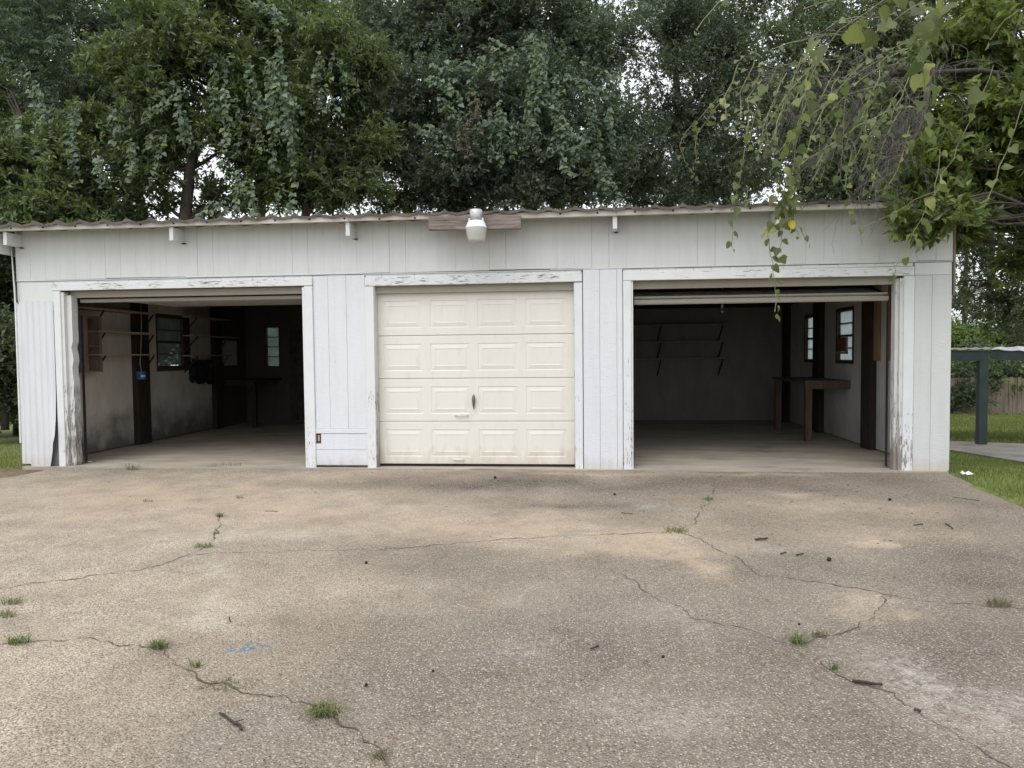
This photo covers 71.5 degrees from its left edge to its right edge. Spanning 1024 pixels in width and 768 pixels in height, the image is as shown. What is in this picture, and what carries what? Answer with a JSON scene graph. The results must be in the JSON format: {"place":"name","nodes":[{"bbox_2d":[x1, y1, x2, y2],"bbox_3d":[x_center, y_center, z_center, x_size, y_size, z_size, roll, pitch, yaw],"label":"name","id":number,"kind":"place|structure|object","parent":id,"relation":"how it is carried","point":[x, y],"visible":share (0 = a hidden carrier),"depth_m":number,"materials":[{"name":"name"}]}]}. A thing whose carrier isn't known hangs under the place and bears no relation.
{"place":"outdoors","nodes":[
{"label":"outdoors","id":0,"kind":"place"},
{"bbox_2d":[0,443,26,468],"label":"grass","id":1,"kind":"structure","parent":0,"point":[13,463],"depth_m":12.40,"materials":[{"name":"green plant"}]},
{"bbox_2d":[0,468,1023,767],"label":"driveway","id":2,"kind":"structure","parent":0,"point":[500,632],"depth_m":3.75,"materials":[{"name":"grey concrete"}]},
{"bbox_2d":[0,595,25,605],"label":"weed tuft","id":3,"kind":"object","parent":2,"relation":"on","point":[11,600],"visible":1,"depth_m":4.06,"materials":[{"name":"green plant"}]},
{"bbox_2d":[0,608,32,617],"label":"weed tuft","id":4,"kind":"object","parent":2,"relation":"on","point":[3,615],"visible":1,"depth_m":3.86,"materials":[{"name":"green plant"}]},
{"bbox_2d":[2,630,41,645],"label":"weed tuft","id":5,"kind":"object","parent":2,"relation":"on","point":[22,639],"visible":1,"depth_m":3.50,"materials":[{"name":"green plant"}]},
{"bbox_2d":[10,554,189,587],"bbox_3d":[-2.688,1.227,4.605,1.213,0.005,0.199,-2,3,-39],"label":"pavement crack","id":6,"kind":"object","parent":2,"relation":"on","point":[99,574],"visible":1,"depth_m":4.58,"materials":[{"name":"grey concrete"}]},
{"bbox_2d":[121,462,139,470],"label":"weed tuft","id":7,"kind":"object","parent":2,"relation":"on","point":[129,468],"visible":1,"depth_m":8.89,"materials":[{"name":"green plant"}]},
{"bbox_2d":[143,636,178,651],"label":"weed tuft","id":8,"kind":"object","parent":2,"relation":"on","point":[155,644],"visible":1,"depth_m":3.42,"materials":[{"name":"green plant"}]},
{"bbox_2d":[3,637,389,767],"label":"pavement crack","id":9,"kind":"object","parent":2,"relation":"on","point":[337,719],"visible":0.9,"depth_m":2.96,"materials":[{"name":"grey concrete"}]},
{"bbox_2d":[186,658,207,667],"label":"weed tuft","id":10,"kind":"object","parent":2,"relation":"on","point":[198,663],"visible":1,"depth_m":3.21,"materials":[{"name":"green plant"}]},
{"bbox_2d":[192,542,213,548],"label":"weed tuft","id":11,"kind":"object","parent":2,"relation":"on","point":[206,545],"visible":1,"depth_m":5.25,"materials":[{"name":"green plant"}]},
{"bbox_2d":[211,511,222,516],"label":"weed tuft","id":12,"kind":"object","parent":2,"relation":"on","point":[219,514],"visible":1,"depth_m":6.25,"materials":[{"name":"green plant"}]},
{"bbox_2d":[195,677,243,691],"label":"weed tuft","id":13,"kind":"object","parent":2,"relation":"on","point":[218,684],"visible":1,"depth_m":3.03,"materials":[{"name":"green plant"}]},
{"bbox_2d":[219,712,243,729],"bbox_3d":[-1.063,1.284,2.726,0.186,0.014,0.041,2,3,44],"label":"stick","id":14,"kind":"object","parent":2,"relation":"on","point":[231,720],"visible":1,"depth_m":2.71,"materials":[{"name":"brown wood"}]},
{"bbox_2d":[282,693,356,731],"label":"weed tuft","id":15,"kind":"object","parent":2,"relation":"on","point":[322,710],"visible":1,"depth_m":2.77,"materials":[{"name":"green plant"}]},
{"bbox_2d":[365,746,392,761],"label":"weed tuft","id":16,"kind":"object","parent":2,"relation":"on","point":[383,753],"visible":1,"depth_m":2.47,"materials":[{"name":"green plant"}]},
{"bbox_2d":[195,532,657,554],"bbox_3d":[-0.525,1.183,5.266,3.470,0.006,0.153,-1,2,-9],"label":"pavement crack","id":17,"kind":"object","parent":2,"relation":"on","point":[416,546],"visible":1,"depth_m":5.23,"materials":[{"name":"grey concrete"}]},
{"bbox_2d":[0,469,1023,730],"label":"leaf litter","id":18,"kind":"object","parent":2,"relation":"on","point":[620,517],"visible":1,"depth_m":6.34,"materials":[{"name":"brown plant"}]},
{"bbox_2d":[659,525,688,533],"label":"weed tuft","id":19,"kind":"object","parent":2,"relation":"on","point":[669,529],"visible":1,"depth_m":5.56,"materials":[{"name":"green plant"}]},
{"bbox_2d":[679,478,715,529],"bbox_3d":[1.835,1.094,6.769,0.154,0.006,2.675,0,3,21],"label":"pavement crack","id":20,"kind":"object","parent":2,"relation":"on","point":[701,507],"visible":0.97,"depth_m":6.33,"materials":[{"name":"grey concrete"}]},
{"bbox_2d":[776,630,818,648],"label":"weed tuft","id":21,"kind":"object","parent":2,"relation":"on","point":[798,640],"visible":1,"depth_m":3.40,"materials":[{"name":"green plant"}]},
{"bbox_2d":[619,573,1012,767],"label":"pavement crack","id":22,"kind":"object","parent":2,"relation":"on","point":[837,674],"visible":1,"depth_m":2.98,"materials":[{"name":"grey concrete"}]},
{"bbox_2d":[810,629,830,639],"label":"weed tuft","id":23,"kind":"object","parent":2,"relation":"on","point":[818,632],"visible":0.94,"depth_m":3.47,"materials":[{"name":"green plant"}]},
{"bbox_2d":[822,657,840,672],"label":"weed tuft","id":24,"kind":"object","parent":2,"relation":"on","point":[835,667],"visible":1,"depth_m":3.13,"materials":[{"name":"green plant"}]},
{"bbox_2d":[809,597,886,641],"bbox_3d":[1.778,1.220,3.677,0.950,0.004,0.108,-3,3,-41],"label":"pavement crack","id":25,"kind":"object","parent":2,"relation":"on","point":[852,628],"visible":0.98,"depth_m":3.58,"materials":[{"name":"grey concrete"}]},
{"bbox_2d":[678,532,1021,608],"bbox_3d":[1.837,1.186,4.499,0.546,0.005,2.302,-3,3,-41],"label":"pavement crack","id":26,"kind":"object","parent":2,"relation":"on","point":[842,586],"visible":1,"depth_m":4.22,"materials":[{"name":"grey concrete"}]},
{"bbox_2d":[852,679,882,685],"bbox_3d":[1.483,1.245,2.971,0.114,0.016,0.018,0,3,21],"label":"stick","id":27,"kind":"object","parent":2,"relation":"on","point":[866,682],"visible":1,"depth_m":2.97,"materials":[{"name":"brown wood"}]},
{"bbox_2d":[972,593,1023,612],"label":"weed tuft","id":28,"kind":"object","parent":2,"relation":"on","point":[1001,603],"visible":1,"depth_m":3.87,"materials":[{"name":"green plant"}]},
{"bbox_2d":[0,364,1023,507],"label":"ground","id":29,"kind":"structure","parent":0,"point":[7,437],"depth_m":8.91,"materials":[{"name":"green plant"}]},
{"bbox_2d":[0,254,18,433],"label":"hedge bush","id":30,"kind":"object","parent":29,"relation":"on","point":[5,264],"visible":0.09,"depth_m":17.55,"materials":[{"name":"green plant"}]},
{"bbox_2d":[0,255,18,435],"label":"shade tree","id":31,"kind":"object","parent":29,"relation":"on","point":[16,432],"visible":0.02,"depth_m":18.16,"materials":[{"name":"green plant"}]},
{"bbox_2d":[0,298,20,429],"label":"hedge bush","id":32,"kind":"object","parent":29,"relation":"on","point":[8,384],"visible":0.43,"depth_m":15.34,"materials":[{"name":"green plant"}]},
{"bbox_2d":[0,2,175,182],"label":"oak","id":33,"kind":"object","parent":29,"relation":"on","point":[66,77],"visible":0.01,"depth_m":27.39,"materials":[{"name":"green plant"}]},
{"bbox_2d":[0,68,184,234],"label":"laurel bush","id":34,"kind":"object","parent":29,"relation":"on","point":[52,188],"visible":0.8,"depth_m":16.04,"materials":[{"name":"green plant"}]},
{"bbox_2d":[4,69,82,182],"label":"draped vine","id":35,"kind":"object","parent":34,"relation":"attached to","point":[40,109],"visible":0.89,"depth_m":15.89,"materials":[{"name":"green plant"}]},
{"bbox_2d":[0,0,204,185],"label":"pecan tree","id":36,"kind":"object","parent":29,"relation":"on","point":[37,36],"visible":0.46,"depth_m":18.65,"materials":[{"name":"green plant"}]},
{"bbox_2d":[67,0,330,221],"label":"laurel tree","id":37,"kind":"object","parent":29,"relation":"on","point":[160,52],"visible":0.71,"depth_m":16.27,"materials":[{"name":"green plant"}]},
{"bbox_2d":[91,107,166,191],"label":"draped vine","id":38,"kind":"object","parent":37,"relation":"hanging from","point":[96,170],"visible":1,"depth_m":15.62,"materials":[{"name":"green plant"}]},
{"bbox_2d":[141,53,242,168],"bbox_3d":[-7.026,-6.041,15.537,2.192,2.643,0.799,-1,2,-9],"label":"draped vine","id":39,"kind":"object","parent":37,"relation":"hanging from","point":[223,108],"visible":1,"depth_m":15.63,"materials":[{"name":"green plant"}]},
{"bbox_2d":[195,169,297,217],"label":"draped vine","id":40,"kind":"object","parent":37,"relation":"hanging from","point":[289,205],"visible":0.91,"depth_m":15.53,"materials":[{"name":"green plant"}]},
{"bbox_2d":[242,0,288,82],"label":"draped vine","id":41,"kind":"object","parent":37,"relation":"hanging from","point":[273,14],"visible":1,"depth_m":15.76,"materials":[{"name":"green plant"}]},
{"bbox_2d":[242,55,304,188],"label":"draped vine","id":42,"kind":"object","parent":37,"relation":"hanging from","point":[286,97],"visible":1,"depth_m":15.59,"materials":[{"name":"green plant"}]},
{"bbox_2d":[87,0,415,216],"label":"oak","id":43,"kind":"object","parent":29,"relation":"on","point":[105,161],"visible":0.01,"depth_m":27.22,"materials":[{"name":"green plant"}]},
{"bbox_2d":[227,0,407,216],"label":"laurel tree","id":44,"kind":"object","parent":29,"relation":"on","point":[329,155],"visible":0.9,"depth_m":16.40,"materials":[{"name":"green plant"}]},
{"bbox_2d":[306,47,359,118],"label":"draped vine","id":45,"kind":"object","parent":44,"relation":"hanging from","point":[344,82],"visible":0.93,"depth_m":15.83,"materials":[{"name":"green plant"}]},
{"bbox_2d":[229,0,634,209],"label":"oak tree","id":46,"kind":"object","parent":29,"relation":"on","point":[574,63],"visible":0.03,"depth_m":20.41,"materials":[{"name":"green plant"}]},
{"bbox_2d":[0,194,980,473],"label":"garage","id":47,"kind":"structure","parent":29,"relation":"on","point":[416,340],"depth_m":8.83,"materials":[{"name":"paint"}]},
{"bbox_2d":[77,315,102,372],"bbox_3d":[-6.047,-0.563,10.050,0.237,0.800,0.430,0,2,5],"label":"wall cabinet","id":48,"kind":"object","parent":47,"relation":"attached to","point":[92,341],"depth_m":10.22,"materials":[{"name":"brown wood"}]},
{"bbox_2d":[78,306,156,369],"bbox_3d":[-5.966,-0.646,10.678,0.283,0.924,1.707,0,2,5],"label":"wall shelf","id":49,"kind":"object","parent":47,"relation":"attached to","point":[102,310],"depth_m":10.76,"materials":[{"name":"brown wood"}]},
{"bbox_2d":[136,303,145,379],"bbox_3d":[-5.915,-0.700,11.344,0.140,1.255,0.173,0,2,5],"label":"junction box","id":50,"kind":"object","parent":47,"relation":"attached to","point":[141,375],"visible":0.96,"depth_m":11.32,"materials":[{"name":"blue plastic"}]},
{"bbox_2d":[155,314,184,368],"bbox_3d":[-5.989,-0.731,12.406,0.092,0.920,0.880,0,2,5],"label":"window","id":51,"kind":"structure","parent":47,"relation":"in","point":[170,342],"depth_m":12.46,"materials":[{"name":"clear glass"}]},
{"bbox_2d":[80,294,301,462],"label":"overhead door","id":52,"kind":"structure","parent":47,"relation":"in","point":[272,301],"depth_m":10.25,"materials":[{"name":"beige metal"}]},
{"bbox_2d":[189,359,213,383],"bbox_3d":[-5.785,-0.220,13.266,0.125,0.483,0.712,0,2,5],"label":"hanging jacket","id":53,"kind":"object","parent":47,"relation":"hanging from","point":[200,371],"visible":0.94,"depth_m":13.22,"materials":[{"name":"black fabric"}]},
{"bbox_2d":[182,316,238,372],"bbox_3d":[-5.698,-0.735,13.438,0.295,1.010,1.736,0,2,5],"label":"wall shelf","id":54,"kind":"object","parent":47,"relation":"attached to","point":[208,318],"depth_m":13.03,"materials":[{"name":"brown wood"}]},
{"bbox_2d":[224,378,280,427],"bbox_3d":[-5.287,0.364,14.567,0.678,0.937,1.200,0,2,5],"label":"workbench","id":55,"kind":"object","parent":47,"relation":"in","point":[252,383],"visible":1,"depth_m":13.98,"materials":[{"name":"brown wood"}]},
{"bbox_2d":[264,325,280,367],"bbox_3d":[-5.092,-0.794,15.158,0.330,0.900,0.050,0,2,5],"label":"window","id":56,"kind":"structure","parent":47,"relation":"in","point":[273,333],"depth_m":15.16,"materials":[{"name":"clear glass"}]},
{"bbox_2d":[289,325,304,419],"bbox_3d":[-4.272,-0.242,15.059,0.895,2.010,0.053,0,2,5],"label":"back door","id":57,"kind":"structure","parent":47,"relation":"in","point":[295,331],"depth_m":15.08,"materials":[{"name":"brown wood"}]},
{"bbox_2d":[377,290,574,465],"bbox_3d":[-0.453,-0.059,8.771,2.440,2.154,0.100,0,2,5],"label":"overhead door","id":58,"kind":"structure","parent":47,"relation":"in","point":[498,400],"depth_m":8.77,"materials":[{"name":"beige metal"}]},
{"bbox_2d":[466,209,486,242],"bbox_3d":[-0.409,-1.808,8.130,0.242,0.362,0.242,0,2,5],"label":"yard lamp","id":59,"kind":"object","parent":47,"relation":"attached to","point":[476,227],"visible":1,"depth_m":8.05,"materials":[{"name":"metal"}]},
{"bbox_2d":[634,324,725,375],"bbox_3d":[3.192,-0.677,14.221,2.088,1.027,0.228,0,2,5],"label":"wall shelf","id":60,"kind":"object","parent":47,"relation":"attached to","point":[657,358],"depth_m":14.12,"materials":[{"name":"brown wood"}]},
{"bbox_2d":[633,285,888,465],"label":"overhead door","id":61,"kind":"structure","parent":47,"relation":"in","point":[853,288],"depth_m":8.73,"materials":[{"name":"beige metal"}]},
{"bbox_2d":[804,314,812,361],"bbox_3d":[5.360,-0.812,12.687,0.092,0.850,0.670,0,2,5],"label":"window","id":62,"kind":"structure","parent":47,"relation":"in","point":[808,319],"depth_m":12.95,"materials":[{"name":"clear glass"}]},
{"bbox_2d":[773,377,849,440],"bbox_3d":[4.897,0.377,11.761,0.668,0.937,1.840,0,2,5],"label":"workbench","id":63,"kind":"object","parent":47,"relation":"on","point":[810,383],"visible":1,"depth_m":10.95,"materials":[{"name":"brown wood"}]},
{"bbox_2d":[835,306,853,363],"bbox_3d":[5.201,-0.752,11.041,0.093,0.870,0.740,0,2,5],"label":"window","id":64,"kind":"structure","parent":47,"relation":"in","point":[844,320],"depth_m":11.10,"materials":[{"name":"clear glass"}]},
{"bbox_2d":[323,0,666,213],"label":"oak tree","id":65,"kind":"object","parent":29,"relation":"on","point":[435,37],"visible":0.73,"depth_m":18.30,"materials":[{"name":"green plant"}]},
{"bbox_2d":[379,58,481,156],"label":"draped vine","id":66,"kind":"object","parent":65,"relation":"attached to","point":[446,106],"visible":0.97,"depth_m":17.07,"materials":[{"name":"green plant"}]},
{"bbox_2d":[455,90,482,158],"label":"draped vine","id":67,"kind":"object","parent":65,"relation":"hanging from","point":[466,147],"visible":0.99,"depth_m":16.89,"materials":[{"name":"green plant"}]},
{"bbox_2d":[477,37,518,167],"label":"draped vine","id":68,"kind":"object","parent":65,"relation":"hanging from","point":[500,144],"visible":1,"depth_m":17.01,"materials":[{"name":"green plant"}]},
{"bbox_2d":[522,32,620,156],"bbox_3d":[1.403,-7.003,17.046,2.366,3.201,0.828,0,2,5],"label":"draped vine","id":69,"kind":"object","parent":65,"relation":"attached to","point":[538,71],"visible":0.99,"depth_m":16.98,"materials":[{"name":"green plant"}]},
{"bbox_2d":[537,106,623,204],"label":"draped vine","id":70,"kind":"object","parent":65,"relation":"attached to","point":[580,153],"visible":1,"depth_m":16.96,"materials":[{"name":"green plant"}]},
{"bbox_2d":[384,0,628,212],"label":"oak","id":71,"kind":"object","parent":29,"relation":"on","point":[577,93],"visible":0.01,"depth_m":28.95,"materials":[{"name":"green plant"}]},
{"bbox_2d":[593,0,795,207],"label":"slender oak","id":72,"kind":"object","parent":29,"relation":"on","point":[666,125],"visible":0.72,"depth_m":20.21,"materials":[{"name":"green plant"}]},
{"bbox_2d":[629,0,832,206],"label":"oak","id":73,"kind":"object","parent":29,"relation":"on","point":[733,122],"visible":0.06,"depth_m":28.75,"materials":[{"name":"green plant"}]},
{"bbox_2d":[744,13,967,198],"bbox_3d":[14.767,-7.017,28.023,10.973,16.381,5.190,-1,2,-7],"label":"oak","id":74,"kind":"object","parent":29,"relation":"on","point":[785,51],"depth_m":27.80,"materials":[{"name":"green plant"}]},
{"bbox_2d":[699,0,1020,311],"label":"shade tree","id":75,"kind":"object","parent":29,"relation":"on","point":[816,19],"visible":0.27,"depth_m":18.22,"materials":[{"name":"green plant"}]},
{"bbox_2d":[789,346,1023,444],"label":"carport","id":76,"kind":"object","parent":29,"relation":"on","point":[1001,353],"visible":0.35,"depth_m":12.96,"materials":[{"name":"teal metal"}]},
{"bbox_2d":[862,0,1023,289],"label":"laurel","id":77,"kind":"object","parent":29,"relation":"on","point":[974,171],"visible":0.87,"depth_m":8.01,"materials":[{"name":"green plant"}]},
{"bbox_2d":[709,14,1021,216],"bbox_3d":[4.834,-2.867,7.696,5.569,2.467,1.656,-1,2,-13],"label":"dead branch","id":78,"kind":"object","parent":77,"relation":"attached to","point":[898,72],"visible":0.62,"depth_m":7.38,"materials":[{"name":"grey plant"}]},
{"bbox_2d":[677,75,778,180],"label":"hanging vine","id":79,"kind":"object","parent":78,"relation":"hanging from","point":[708,123],"visible":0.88,"depth_m":7.99,"materials":[{"name":"green plant"}]},
{"bbox_2d":[726,61,778,251],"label":"hanging vine","id":80,"kind":"object","parent":78,"relation":"hanging from","point":[762,88],"visible":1,"depth_m":6.62,"materials":[{"name":"green plant"}]},
{"bbox_2d":[761,29,821,321],"bbox_3d":[2.497,-1.688,6.226,0.277,2.253,1.178,-1,2,1],"label":"hanging vine","id":81,"kind":"object","parent":78,"relation":"hanging from","point":[770,228],"visible":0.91,"depth_m":6.58,"materials":[{"name":"green plant"}]},
{"bbox_2d":[773,166,802,227],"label":"hanging vine","id":82,"kind":"object","parent":81,"relation":"hanging from","point":[791,184],"visible":1,"depth_m":6.54,"materials":[{"name":"green plant"}]},
{"bbox_2d":[780,165,809,247],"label":"hanging vine","id":83,"kind":"object","parent":78,"relation":"hanging from","point":[791,223],"visible":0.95,"depth_m":6.62,"materials":[{"name":"green plant"}]},
{"bbox_2d":[755,64,889,170],"bbox_3d":[2.981,-2.559,6.797,1.264,1.080,0.142,0,2,3],"label":"hanging vine","id":84,"kind":"object","parent":78,"relation":"hanging from","point":[833,96],"visible":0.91,"depth_m":6.79,"materials":[{"name":"green plant"}]},
{"bbox_2d":[719,0,929,195],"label":"draped vine","id":85,"kind":"object","parent":78,"relation":"attached to","point":[795,63],"visible":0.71,"depth_m":7.28,"materials":[{"name":"green plant"}]},
{"bbox_2d":[804,90,875,225],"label":"hanging vine","id":86,"kind":"object","parent":78,"relation":"hanging from","point":[839,138],"visible":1,"depth_m":6.73,"materials":[{"name":"green plant"}]},
{"bbox_2d":[803,85,914,195],"bbox_3d":[3.352,-2.361,6.901,1.059,1.079,0.115,-1,2,0],"label":"hanging vine","id":87,"kind":"object","parent":78,"relation":"hanging from","point":[877,133],"visible":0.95,"depth_m":6.89,"materials":[{"name":"green plant"}]},
{"bbox_2d":[779,0,943,158],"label":"hanging vine","id":88,"kind":"object","parent":78,"relation":"hanging from","point":[868,39],"visible":1,"depth_m":4.60,"materials":[{"name":"green plant"}]},
{"bbox_2d":[825,62,975,251],"bbox_3d":[3.870,-2.355,7.313,1.368,1.978,1.369,0,2,5],"label":"dead branch","id":89,"kind":"object","parent":78,"relation":"attached to","point":[916,123],"visible":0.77,"depth_m":7.25,"materials":[{"name":"green plant"}]},
{"bbox_2d":[897,0,957,143],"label":"hanging vine","id":90,"kind":"object","parent":78,"relation":"hanging from","point":[930,26],"visible":0.97,"depth_m":4.91,"materials":[{"name":"green plant"}]},
{"bbox_2d":[951,251,986,378],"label":"pine tree","id":91,"kind":"object","parent":29,"relation":"on","point":[962,316],"visible":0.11,"depth_m":43.63,"materials":[{"name":"green plant"}]},
{"bbox_2d":[956,231,996,375],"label":"pine tree","id":92,"kind":"object","parent":29,"relation":"on","point":[976,291],"visible":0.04,"depth_m":41.86,"materials":[{"name":"green plant"}]},
{"bbox_2d":[951,310,1007,367],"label":"shrub","id":93,"kind":"object","parent":29,"relation":"on","point":[957,334],"visible":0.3,"depth_m":29.27,"materials":[{"name":"green plant"}]},
{"bbox_2d":[949,439,1023,505],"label":"grass","id":94,"kind":"structure","parent":29,"relation":"on","point":[984,468],"depth_m":8.22,"materials":[{"name":"green plant"}]},
{"bbox_2d":[949,441,1023,464],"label":"patio","id":95,"kind":"structure","parent":29,"relation":"on","point":[1011,451],"depth_m":12.31,"materials":[{"name":"concrete"}]},
{"bbox_2d":[950,336,1023,414],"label":"shrub","id":96,"kind":"object","parent":29,"relation":"on","point":[966,369],"visible":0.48,"depth_m":24.73,"materials":[{"name":"green plant"}]},
{"bbox_2d":[950,377,1023,414],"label":"board fence","id":97,"kind":"object","parent":29,"relation":"on","point":[1009,402],"visible":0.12,"depth_m":24.81,"materials":[{"name":"brown wood"}]},
{"bbox_2d":[951,188,1023,372],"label":"shade tree","id":98,"kind":"object","parent":29,"relation":"on","point":[1011,308],"visible":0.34,"depth_m":16.53,"materials":[{"name":"green plant"}]},
{"bbox_2d":[969,296,1023,369],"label":"shrub","id":99,"kind":"object","parent":29,"relation":"on","point":[1001,342],"visible":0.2,"depth_m":30.55,"materials":[{"name":"green plant"}]},
{"bbox_2d":[986,340,1023,395],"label":"shrub","id":100,"kind":"object","parent":29,"relation":"on","point":[1015,384],"visible":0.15,"depth_m":24.74,"materials":[{"name":"green plant"}]},
{"bbox_2d":[5,0,1023,365],"label":"sky","id":101,"kind":"structure","parent":0,"point":[617,2],"materials":[{"name":"white"}]},
{"bbox_2d":[694,0,728,34],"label":"hanging vine","id":102,"kind":"object","parent":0,"point":[726,2],"visible":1,"depth_m":4.99,"materials":[{"name":"green plant"}]},
{"bbox_2d":[859,150,947,233],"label":"hanging vine","id":103,"kind":"object","parent":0,"point":[942,188],"visible":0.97,"depth_m":6.01,"materials":[{"name":"green plant"}]},
{"bbox_2d":[888,65,993,281],"bbox_3d":[3.070,-1.466,5.113,0.133,1.396,0.683,-2,3,-29],"label":"hanging vine","id":104,"kind":"object","parent":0,"point":[976,95],"visible":1,"depth_m":5.06,"materials":[{"name":"green plant"}]},
{"bbox_2d":[949,412,1023,443],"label":"grass","id":105,"kind":"structure","parent":0,"point":[964,425],"depth_m":17.62,"materials":[{"name":"green plant"}]},
{"bbox_2d":[976,7,1023,208],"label":"hanging vine","id":106,"kind":"object","parent":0,"point":[1013,149],"visible":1,"depth_m":4.94,"materials":[{"name":"green plant"}]}
]}

